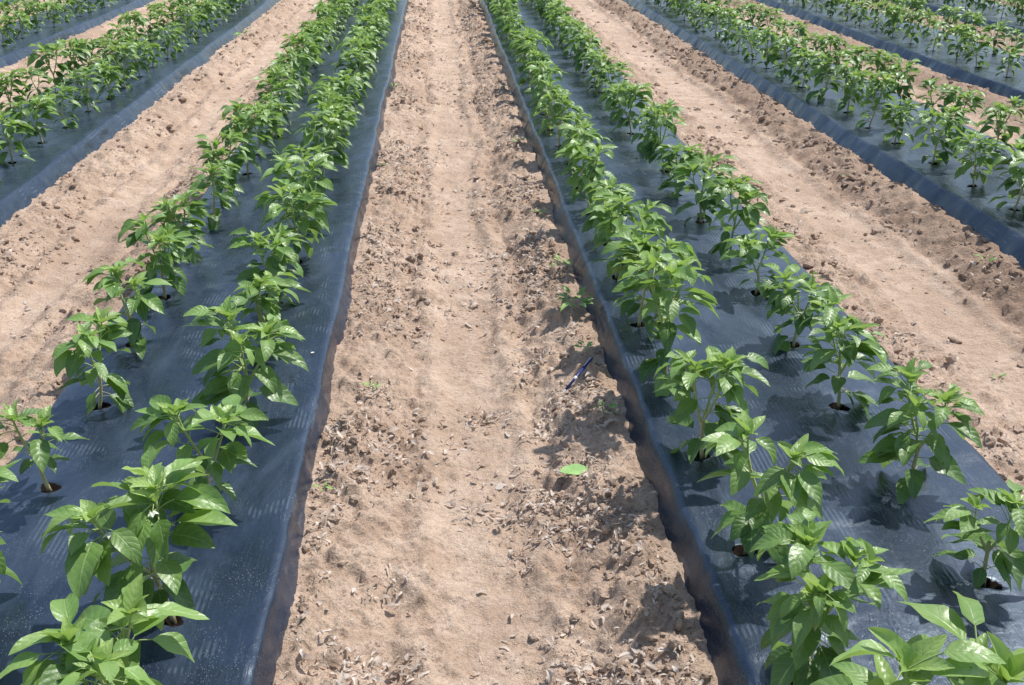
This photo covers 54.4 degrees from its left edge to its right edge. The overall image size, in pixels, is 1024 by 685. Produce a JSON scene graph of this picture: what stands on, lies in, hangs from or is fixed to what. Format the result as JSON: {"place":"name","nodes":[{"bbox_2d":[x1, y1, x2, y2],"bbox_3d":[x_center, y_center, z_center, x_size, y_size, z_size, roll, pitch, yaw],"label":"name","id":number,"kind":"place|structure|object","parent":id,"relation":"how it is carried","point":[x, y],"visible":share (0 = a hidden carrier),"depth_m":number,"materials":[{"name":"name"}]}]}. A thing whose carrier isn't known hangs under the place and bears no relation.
{"place":"outdoors","nodes":[
{"label":"outdoors","id":0,"kind":"place"},
{"bbox_2d":[0,0,1023,684],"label":"ground","id":1,"kind":"structure","parent":0,"point":[454,622],"depth_m":4.00,"materials":[{"name":"soil"}]},
{"bbox_2d":[0,0,154,67],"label":"mulch bed","id":2,"kind":"object","parent":1,"relation":"on","point":[16,52],"visible":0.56,"depth_m":11.07,"materials":[{"name":"black plastic"}]},
{"bbox_2d":[0,0,280,226],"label":"mulch bed","id":3,"kind":"object","parent":1,"relation":"on","point":[59,152],"visible":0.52,"depth_m":6.98,"materials":[{"name":"black plastic"}]},
{"bbox_2d":[0,68,31,116],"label":"pepper plant","id":4,"kind":"object","parent":3,"relation":"on","point":[6,81],"visible":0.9,"depth_m":6.74,"materials":[{"name":"green plant"}]},
{"bbox_2d":[0,109,34,163],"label":"pepper plant","id":5,"kind":"object","parent":3,"relation":"on","point":[8,131],"visible":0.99,"depth_m":5.66,"materials":[{"name":"green plant"}]},
{"bbox_2d":[4,95,58,143],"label":"pepper plant","id":6,"kind":"object","parent":3,"relation":"on","point":[36,105],"visible":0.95,"depth_m":6.07,"materials":[{"name":"green plant"}]},
{"bbox_2d":[17,66,52,101],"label":"pepper plant","id":7,"kind":"object","parent":3,"relation":"on","point":[36,72],"visible":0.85,"depth_m":7.17,"materials":[{"name":"green plant"}]},
{"bbox_2d":[27,41,69,92],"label":"pepper plant","id":8,"kind":"object","parent":3,"relation":"on","point":[40,62],"visible":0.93,"depth_m":7.45,"materials":[{"name":"green plant"}]},
{"bbox_2d":[33,84,81,128],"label":"pepper plant","id":9,"kind":"object","parent":3,"relation":"on","point":[71,125],"visible":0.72,"depth_m":6.50,"materials":[{"name":"green plant"}]},
{"bbox_2d":[50,37,91,81],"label":"pepper plant","id":10,"kind":"object","parent":3,"relation":"on","point":[79,51],"visible":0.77,"depth_m":7.90,"materials":[{"name":"green plant"}]},
{"bbox_2d":[58,65,103,111],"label":"pepper plant","id":11,"kind":"object","parent":3,"relation":"on","point":[71,75],"visible":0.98,"depth_m":6.90,"materials":[{"name":"green plant"}]},
{"bbox_2d":[87,57,122,99],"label":"pepper plant","id":12,"kind":"object","parent":3,"relation":"on","point":[103,68],"visible":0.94,"depth_m":7.30,"materials":[{"name":"green plant"}]},
{"bbox_2d":[100,38,139,88],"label":"pepper plant","id":13,"kind":"object","parent":3,"relation":"on","point":[123,49],"visible":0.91,"depth_m":7.69,"materials":[{"name":"green plant"}]},
{"bbox_2d":[117,10,148,42],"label":"pepper plant","id":14,"kind":"object","parent":3,"relation":"on","point":[137,18],"visible":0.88,"depth_m":9.54,"materials":[{"name":"green plant"}]},
{"bbox_2d":[118,32,154,76],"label":"pepper plant","id":15,"kind":"object","parent":3,"relation":"on","point":[142,65],"visible":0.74,"depth_m":8.10,"materials":[{"name":"green plant"}]},
{"bbox_2d":[151,26,181,58],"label":"pepper plant","id":16,"kind":"object","parent":3,"relation":"on","point":[167,44],"visible":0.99,"depth_m":8.95,"materials":[{"name":"green plant"}]},
{"bbox_2d":[0,0,408,684],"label":"mulch bed","id":17,"kind":"object","parent":1,"relation":"on","point":[240,578],"visible":0.45,"depth_m":2.91,"materials":[{"name":"black plastic"}]},
{"bbox_2d":[0,459,21,583],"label":"pepper plant","id":18,"kind":"object","parent":17,"relation":"on","point":[7,474],"visible":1,"depth_m":2.23,"materials":[{"name":"green plant"}]},
{"bbox_2d":[0,399,89,491],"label":"pepper plant","id":19,"kind":"object","parent":17,"relation":"on","point":[38,450],"visible":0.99,"depth_m":2.58,"materials":[{"name":"green plant"}]},
{"bbox_2d":[52,306,133,418],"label":"pepper plant","id":20,"kind":"object","parent":17,"relation":"on","point":[71,361],"visible":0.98,"depth_m":3.02,"materials":[{"name":"green plant"}]},
{"bbox_2d":[0,573,209,684],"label":"pepper plant","id":21,"kind":"object","parent":17,"relation":"on","point":[97,652],"visible":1,"depth_m":1.69,"materials":[{"name":"green plant"}]},
{"bbox_2d":[82,257,172,359],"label":"pepper plant","id":22,"kind":"object","parent":17,"relation":"on","point":[139,304],"visible":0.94,"depth_m":3.37,"materials":[{"name":"green plant"}]},
{"bbox_2d":[40,445,236,637],"bbox_3d":[-0.790,0.470,2.149,0.382,0.435,0.323,-24,31,-36],"label":"pepper plant","id":23,"kind":"object","parent":17,"relation":"on","point":[144,503],"visible":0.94,"depth_m":2.08,"materials":[{"name":"green plant"}]},
{"bbox_2d":[118,213,196,299],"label":"pepper plant","id":24,"kind":"object","parent":17,"relation":"on","point":[160,236],"visible":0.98,"depth_m":3.77,"materials":[{"name":"green plant"}]},
{"bbox_2d":[146,189,213,264],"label":"pepper plant","id":25,"kind":"object","parent":17,"relation":"on","point":[165,215],"visible":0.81,"depth_m":4.19,"materials":[{"name":"green plant"}]},
{"bbox_2d":[130,394,274,501],"bbox_3d":[-0.784,0.300,2.575,0.352,0.376,0.247,-4,23,-7],"label":"pepper plant","id":26,"kind":"object","parent":17,"relation":"on","point":[229,410],"visible":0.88,"depth_m":2.51,"materials":[{"name":"green plant"}]},
{"bbox_2d":[187,160,241,230],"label":"pepper plant","id":27,"kind":"object","parent":17,"relation":"on","point":[200,183],"visible":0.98,"depth_m":4.63,"materials":[{"name":"green plant"}]},
{"bbox_2d":[193,128,251,203],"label":"pepper plant","id":28,"kind":"object","parent":17,"relation":"on","point":[209,154],"visible":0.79,"depth_m":4.99,"materials":[{"name":"green plant"}]},
{"bbox_2d":[183,294,308,436],"bbox_3d":[-0.791,0.075,2.981,0.307,0.437,0.318,22,33,38],"label":"pepper plant","id":29,"kind":"object","parent":17,"relation":"on","point":[219,387],"visible":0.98,"depth_m":2.92,"materials":[{"name":"green plant"}]},
{"bbox_2d":[217,98,274,174],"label":"pepper plant","id":30,"kind":"object","parent":17,"relation":"on","point":[239,120],"visible":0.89,"depth_m":5.39,"materials":[{"name":"green plant"}]},
{"bbox_2d":[232,99,288,155],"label":"pepper plant","id":31,"kind":"object","parent":17,"relation":"on","point":[267,107],"visible":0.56,"depth_m":5.80,"materials":[{"name":"green plant"}]},
{"bbox_2d":[231,270,299,363],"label":"pepper plant","id":32,"kind":"object","parent":17,"relation":"on","point":[257,284],"visible":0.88,"depth_m":3.33,"materials":[{"name":"green plant"}]},
{"bbox_2d":[228,222,309,308],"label":"pepper plant","id":33,"kind":"object","parent":17,"relation":"on","point":[284,254],"visible":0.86,"depth_m":3.74,"materials":[{"name":"green plant"}]},
{"bbox_2d":[253,66,298,123],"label":"pepper plant","id":34,"kind":"object","parent":17,"relation":"on","point":[290,94],"visible":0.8,"depth_m":6.57,"materials":[{"name":"green plant"}]},
{"bbox_2d":[261,54,303,107],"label":"pepper plant","id":35,"kind":"object","parent":17,"relation":"on","point":[278,61],"visible":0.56,"depth_m":6.99,"materials":[{"name":"green plant"}]},
{"bbox_2d":[274,46,314,96],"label":"pepper plant","id":36,"kind":"object","parent":17,"relation":"on","point":[294,63],"visible":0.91,"depth_m":7.38,"materials":[{"name":"green plant"}]},
{"bbox_2d":[254,177,337,263],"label":"pepper plant","id":37,"kind":"object","parent":17,"relation":"on","point":[265,199],"visible":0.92,"depth_m":4.12,"materials":[{"name":"green plant"}]},
{"bbox_2d":[259,152,333,232],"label":"pepper plant","id":38,"kind":"object","parent":17,"relation":"on","point":[277,170],"visible":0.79,"depth_m":4.47,"materials":[{"name":"green plant"}]},
{"bbox_2d":[280,32,321,85],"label":"pepper plant","id":39,"kind":"object","parent":17,"relation":"on","point":[303,38],"visible":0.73,"depth_m":7.81,"materials":[{"name":"green plant"}]},
{"bbox_2d":[281,143,338,203],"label":"pepper plant","id":40,"kind":"object","parent":17,"relation":"on","point":[317,149],"visible":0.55,"depth_m":4.97,"materials":[{"name":"green plant"}]},
{"bbox_2d":[294,107,352,176],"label":"pepper plant","id":41,"kind":"object","parent":17,"relation":"on","point":[309,137],"visible":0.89,"depth_m":5.31,"materials":[{"name":"green plant"}]},
{"bbox_2d":[307,86,358,154],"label":"pepper plant","id":42,"kind":"object","parent":17,"relation":"on","point":[327,104],"visible":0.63,"depth_m":5.73,"materials":[{"name":"green plant"}]},
{"bbox_2d":[311,81,355,139],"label":"pepper plant","id":43,"kind":"object","parent":17,"relation":"on","point":[349,108],"visible":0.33,"depth_m":6.16,"materials":[{"name":"green plant"}]},
{"bbox_2d":[317,73,361,125],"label":"pepper plant","id":44,"kind":"object","parent":17,"relation":"on","point":[343,85],"visible":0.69,"depth_m":6.54,"materials":[{"name":"green plant"}]},
{"bbox_2d":[330,48,373,96],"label":"pepper plant","id":45,"kind":"object","parent":17,"relation":"on","point":[352,52],"visible":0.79,"depth_m":7.40,"materials":[{"name":"green plant"}]},
{"bbox_2d":[335,37,376,80],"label":"pepper plant","id":46,"kind":"object","parent":17,"relation":"on","point":[364,42],"visible":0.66,"depth_m":7.79,"materials":[{"name":"green plant"}]},
{"bbox_2d":[351,10,389,50],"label":"pepper plant","id":47,"kind":"object","parent":17,"relation":"on","point":[372,21],"visible":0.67,"depth_m":9.05,"materials":[{"name":"green plant"}]},
{"bbox_2d":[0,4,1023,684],"bbox_3d":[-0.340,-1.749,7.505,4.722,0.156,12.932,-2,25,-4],"label":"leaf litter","id":48,"kind":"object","parent":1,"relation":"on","point":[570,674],"visible":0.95,"depth_m":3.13,"materials":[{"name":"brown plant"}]},
{"bbox_2d":[0,0,1023,684],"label":"soil clods","id":49,"kind":"object","parent":1,"relation":"on","point":[574,524],"visible":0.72,"depth_m":4.16,"materials":[{"name":"brown soil"}]},
{"bbox_2d":[478,0,1023,684],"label":"mulch bed","id":50,"kind":"object","parent":1,"relation":"on","point":[726,592],"visible":0.36,"depth_m":2.93,"materials":[{"name":"black plastic"}]},
{"bbox_2d":[509,28,553,78],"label":"pepper plant","id":51,"kind":"object","parent":50,"relation":"on","point":[526,39],"visible":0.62,"depth_m":8.03,"materials":[{"name":"green plant"}]},
{"bbox_2d":[515,40,552,87],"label":"pepper plant","id":52,"kind":"object","parent":50,"relation":"on","point":[539,55],"visible":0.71,"depth_m":7.62,"materials":[{"name":"green plant"}]},
{"bbox_2d":[526,60,566,115],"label":"pepper plant","id":53,"kind":"object","parent":50,"relation":"on","point":[539,76],"visible":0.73,"depth_m":6.80,"materials":[{"name":"green plant"}]},
{"bbox_2d":[531,74,571,130],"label":"pepper plant","id":54,"kind":"object","parent":50,"relation":"on","point":[548,83],"visible":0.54,"depth_m":6.41,"materials":[{"name":"green plant"}]},
{"bbox_2d":[533,87,582,146],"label":"pepper plant","id":55,"kind":"object","parent":50,"relation":"on","point":[560,110],"visible":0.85,"depth_m":5.98,"materials":[{"name":"green plant"}]},
{"bbox_2d":[566,32,602,72],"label":"pepper plant","id":56,"kind":"object","parent":50,"relation":"on","point":[577,62],"visible":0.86,"depth_m":8.31,"materials":[{"name":"green plant"}]},
{"bbox_2d":[558,118,611,192],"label":"pepper plant","id":57,"kind":"object","parent":50,"relation":"on","point":[581,133],"visible":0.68,"depth_m":5.19,"materials":[{"name":"green plant"}]},
{"bbox_2d":[555,138,617,214],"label":"pepper plant","id":58,"kind":"object","parent":50,"relation":"on","point":[593,172],"visible":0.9,"depth_m":4.78,"materials":[{"name":"green plant"}]},
{"bbox_2d":[583,52,617,92],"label":"pepper plant","id":59,"kind":"object","parent":50,"relation":"on","point":[600,62],"visible":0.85,"depth_m":7.56,"materials":[{"name":"green plant"}]},
{"bbox_2d":[581,177,635,245],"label":"pepper plant","id":60,"kind":"object","parent":50,"relation":"on","point":[610,184],"visible":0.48,"depth_m":4.35,"materials":[{"name":"green plant"}]},
{"bbox_2d":[592,61,635,104],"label":"pepper plant","id":61,"kind":"object","parent":50,"relation":"on","point":[619,65],"visible":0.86,"depth_m":7.09,"materials":[{"name":"green plant"}]},
{"bbox_2d":[581,188,672,280],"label":"pepper plant","id":62,"kind":"object","parent":50,"relation":"on","point":[608,218],"visible":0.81,"depth_m":3.96,"materials":[{"name":"green plant"}]},
{"bbox_2d":[601,82,653,134],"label":"pepper plant","id":63,"kind":"object","parent":50,"relation":"on","point":[636,88],"visible":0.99,"depth_m":6.24,"materials":[{"name":"green plant"}]},
{"bbox_2d":[601,216,700,334],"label":"pepper plant","id":64,"kind":"object","parent":50,"relation":"on","point":[642,244],"visible":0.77,"depth_m":3.58,"materials":[{"name":"green plant"}]},
{"bbox_2d":[637,98,687,171],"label":"pepper plant","id":65,"kind":"object","parent":50,"relation":"on","point":[650,143],"visible":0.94,"depth_m":5.43,"materials":[{"name":"green plant"}]},
{"bbox_2d":[612,246,719,396],"bbox_3d":[0.496,-0.054,3.207,0.306,0.482,0.339,-15,29,-29],"label":"pepper plant","id":66,"kind":"object","parent":50,"relation":"on","point":[675,271],"visible":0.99,"depth_m":3.14,"materials":[{"name":"green plant"}]},
{"bbox_2d":[656,142,704,198],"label":"pepper plant","id":67,"kind":"object","parent":50,"relation":"on","point":[673,155],"visible":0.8,"depth_m":5.06,"materials":[{"name":"green plant"}]},
{"bbox_2d":[668,152,739,226],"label":"pepper plant","id":68,"kind":"object","parent":50,"relation":"on","point":[684,169],"visible":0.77,"depth_m":4.66,"materials":[{"name":"green plant"}]},
{"bbox_2d":[654,346,769,463],"bbox_3d":[0.549,0.192,2.768,0.327,0.394,0.298,18,26,33],"label":"pepper plant","id":69,"kind":"object","parent":50,"relation":"on","point":[729,362],"visible":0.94,"depth_m":2.74,"materials":[{"name":"green plant"}]},
{"bbox_2d":[699,174,769,256],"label":"pepper plant","id":70,"kind":"object","parent":50,"relation":"on","point":[748,213],"visible":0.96,"depth_m":4.20,"materials":[{"name":"green plant"}]},
{"bbox_2d":[719,224,795,298],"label":"pepper plant","id":71,"kind":"object","parent":50,"relation":"on","point":[757,245],"visible":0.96,"depth_m":3.88,"materials":[{"name":"green plant"}]},
{"bbox_2d":[696,407,843,566],"bbox_3d":[0.594,0.375,2.380,0.270,0.411,0.342,-23,37,-38],"label":"pepper plant","id":72,"kind":"object","parent":50,"relation":"on","point":[747,529],"visible":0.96,"depth_m":2.30,"materials":[{"name":"green plant"}]},
{"bbox_2d":[753,263,842,354],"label":"pepper plant","id":73,"kind":"object","parent":50,"relation":"on","point":[780,301],"visible":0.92,"depth_m":3.38,"materials":[{"name":"green plant"}]},
{"bbox_2d":[749,506,913,684],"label":"pepper plant","id":74,"kind":"object","parent":50,"relation":"on","point":[796,663],"visible":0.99,"depth_m":1.88,"materials":[{"name":"green plant"}]},
{"bbox_2d":[796,286,888,420],"bbox_3d":[1.008,0.052,3.055,0.281,0.405,0.297,13,28,25],"label":"pepper plant","id":75,"kind":"object","parent":50,"relation":"on","point":[870,346],"visible":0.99,"depth_m":3.02,"materials":[{"name":"green plant"}]},
{"bbox_2d":[810,591,1023,684],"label":"pepper plant","id":76,"kind":"object","parent":50,"relation":"on","point":[973,661],"visible":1,"depth_m":1.49,"materials":[{"name":"green plant"}]},
{"bbox_2d":[857,357,984,503],"bbox_3d":[1.082,0.245,2.657,0.265,0.393,0.287,-4,25,-9],"label":"pepper plant","id":77,"kind":"object","parent":50,"relation":"on","point":[903,448],"visible":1,"depth_m":2.62,"materials":[{"name":"green plant"}]},
{"bbox_2d":[922,479,1023,593],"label":"pepper plant","id":78,"kind":"object","parent":50,"relation":"on","point":[1008,557],"visible":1,"depth_m":2.25,"materials":[{"name":"green plant"}]},
{"bbox_2d":[622,0,1023,267],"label":"mulch bed","id":79,"kind":"object","parent":1,"relation":"on","point":[962,200],"visible":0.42,"depth_m":6.35,"materials":[{"name":"black plastic"}]},
{"bbox_2d":[716,8,743,43],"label":"pepper plant","id":80,"kind":"object","parent":79,"relation":"on","point":[734,13],"visible":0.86,"depth_m":9.71,"materials":[{"name":"green plant"}]},
{"bbox_2d":[751,25,781,68],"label":"pepper plant","id":81,"kind":"object","parent":79,"relation":"on","point":[766,32],"visible":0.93,"depth_m":8.49,"materials":[{"name":"green plant"}]},
{"bbox_2d":[771,32,806,78],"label":"pepper plant","id":82,"kind":"object","parent":79,"relation":"on","point":[787,41],"visible":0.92,"depth_m":8.09,"materials":[{"name":"green plant"}]},
{"bbox_2d":[788,46,823,88],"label":"pepper plant","id":83,"kind":"object","parent":79,"relation":"on","point":[801,54],"visible":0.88,"depth_m":7.72,"materials":[{"name":"green plant"}]},
{"bbox_2d":[806,48,856,101],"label":"pepper plant","id":84,"kind":"object","parent":79,"relation":"on","point":[820,78],"visible":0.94,"depth_m":7.25,"materials":[{"name":"green plant"}]},
{"bbox_2d":[817,33,848,73],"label":"pepper plant","id":85,"kind":"object","parent":79,"relation":"on","point":[836,44],"visible":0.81,"depth_m":8.27,"materials":[{"name":"green plant"}]},
{"bbox_2d":[833,61,871,112],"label":"pepper plant","id":86,"kind":"object","parent":79,"relation":"on","point":[856,76],"visible":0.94,"depth_m":6.86,"materials":[{"name":"green plant"}]},
{"bbox_2d":[839,44,872,83],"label":"pepper plant","id":87,"kind":"object","parent":79,"relation":"on","point":[860,59],"visible":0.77,"depth_m":7.86,"materials":[{"name":"green plant"}]},
{"bbox_2d":[855,70,902,128],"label":"pepper plant","id":88,"kind":"object","parent":79,"relation":"on","point":[870,90],"visible":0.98,"depth_m":6.43,"materials":[{"name":"green plant"}]},
{"bbox_2d":[858,49,899,92],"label":"pepper plant","id":89,"kind":"object","parent":79,"relation":"on","point":[888,56],"visible":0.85,"depth_m":7.46,"materials":[{"name":"green plant"}]},
{"bbox_2d":[879,97,920,144],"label":"pepper plant","id":90,"kind":"object","parent":79,"relation":"on","point":[898,133],"visible":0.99,"depth_m":6.09,"materials":[{"name":"green plant"}]},
{"bbox_2d":[882,58,921,106],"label":"pepper plant","id":91,"kind":"object","parent":79,"relation":"on","point":[901,75],"visible":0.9,"depth_m":7.09,"materials":[{"name":"green plant"}]},
{"bbox_2d":[914,78,957,117],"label":"pepper plant","id":92,"kind":"object","parent":79,"relation":"on","point":[932,86],"visible":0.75,"depth_m":6.70,"materials":[{"name":"green plant"}]},
{"bbox_2d":[911,103,972,164],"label":"pepper plant","id":93,"kind":"object","parent":79,"relation":"on","point":[946,121],"visible":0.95,"depth_m":5.65,"materials":[{"name":"green plant"}]},
{"bbox_2d":[937,85,986,137],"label":"pepper plant","id":94,"kind":"object","parent":79,"relation":"on","point":[950,98],"visible":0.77,"depth_m":6.28,"materials":[{"name":"green plant"}]},
{"bbox_2d":[947,129,1008,186],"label":"pepper plant","id":95,"kind":"object","parent":79,"relation":"on","point":[966,163],"visible":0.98,"depth_m":5.21,"materials":[{"name":"green plant"}]},
{"bbox_2d":[975,95,1023,151],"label":"pepper plant","id":96,"kind":"object","parent":79,"relation":"on","point":[1001,116],"visible":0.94,"depth_m":5.89,"materials":[{"name":"green plant"}]},
{"bbox_2d":[987,138,1023,214],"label":"pepper plant","id":97,"kind":"object","parent":79,"relation":"on","point":[1016,159],"visible":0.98,"depth_m":4.85,"materials":[{"name":"green plant"}]},
{"bbox_2d":[751,0,1023,103],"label":"mulch bed","id":98,"kind":"object","parent":1,"relation":"on","point":[941,61],"visible":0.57,"depth_m":9.68,"materials":[{"name":"black plastic"}]},
{"bbox_2d":[882,3,908,36],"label":"pepper plant","id":99,"kind":"object","parent":98,"relation":"on","point":[894,14],"visible":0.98,"depth_m":10.16,"materials":[{"name":"green plant"}]},
{"bbox_2d":[900,9,928,43],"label":"pepper plant","id":100,"kind":"object","parent":98,"relation":"on","point":[917,14],"visible":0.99,"depth_m":9.72,"materials":[{"name":"green plant"}]},
{"bbox_2d":[945,23,975,58],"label":"pepper plant","id":101,"kind":"object","parent":98,"relation":"on","point":[960,30],"visible":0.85,"depth_m":8.94,"materials":[{"name":"green plant"}]},
{"bbox_2d":[959,28,992,67],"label":"pepper plant","id":102,"kind":"object","parent":98,"relation":"on","point":[986,44],"visible":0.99,"depth_m":8.57,"materials":[{"name":"green plant"}]},
{"bbox_2d":[981,21,1012,54],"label":"pepper plant","id":103,"kind":"object","parent":98,"relation":"on","point":[997,29],"visible":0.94,"depth_m":9.18,"materials":[{"name":"green plant"}]},
{"bbox_2d":[890,0,1023,37],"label":"mulch bed","id":104,"kind":"object","parent":1,"relation":"on","point":[936,5],"visible":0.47,"depth_m":12.20,"materials":[{"name":"black plastic"}]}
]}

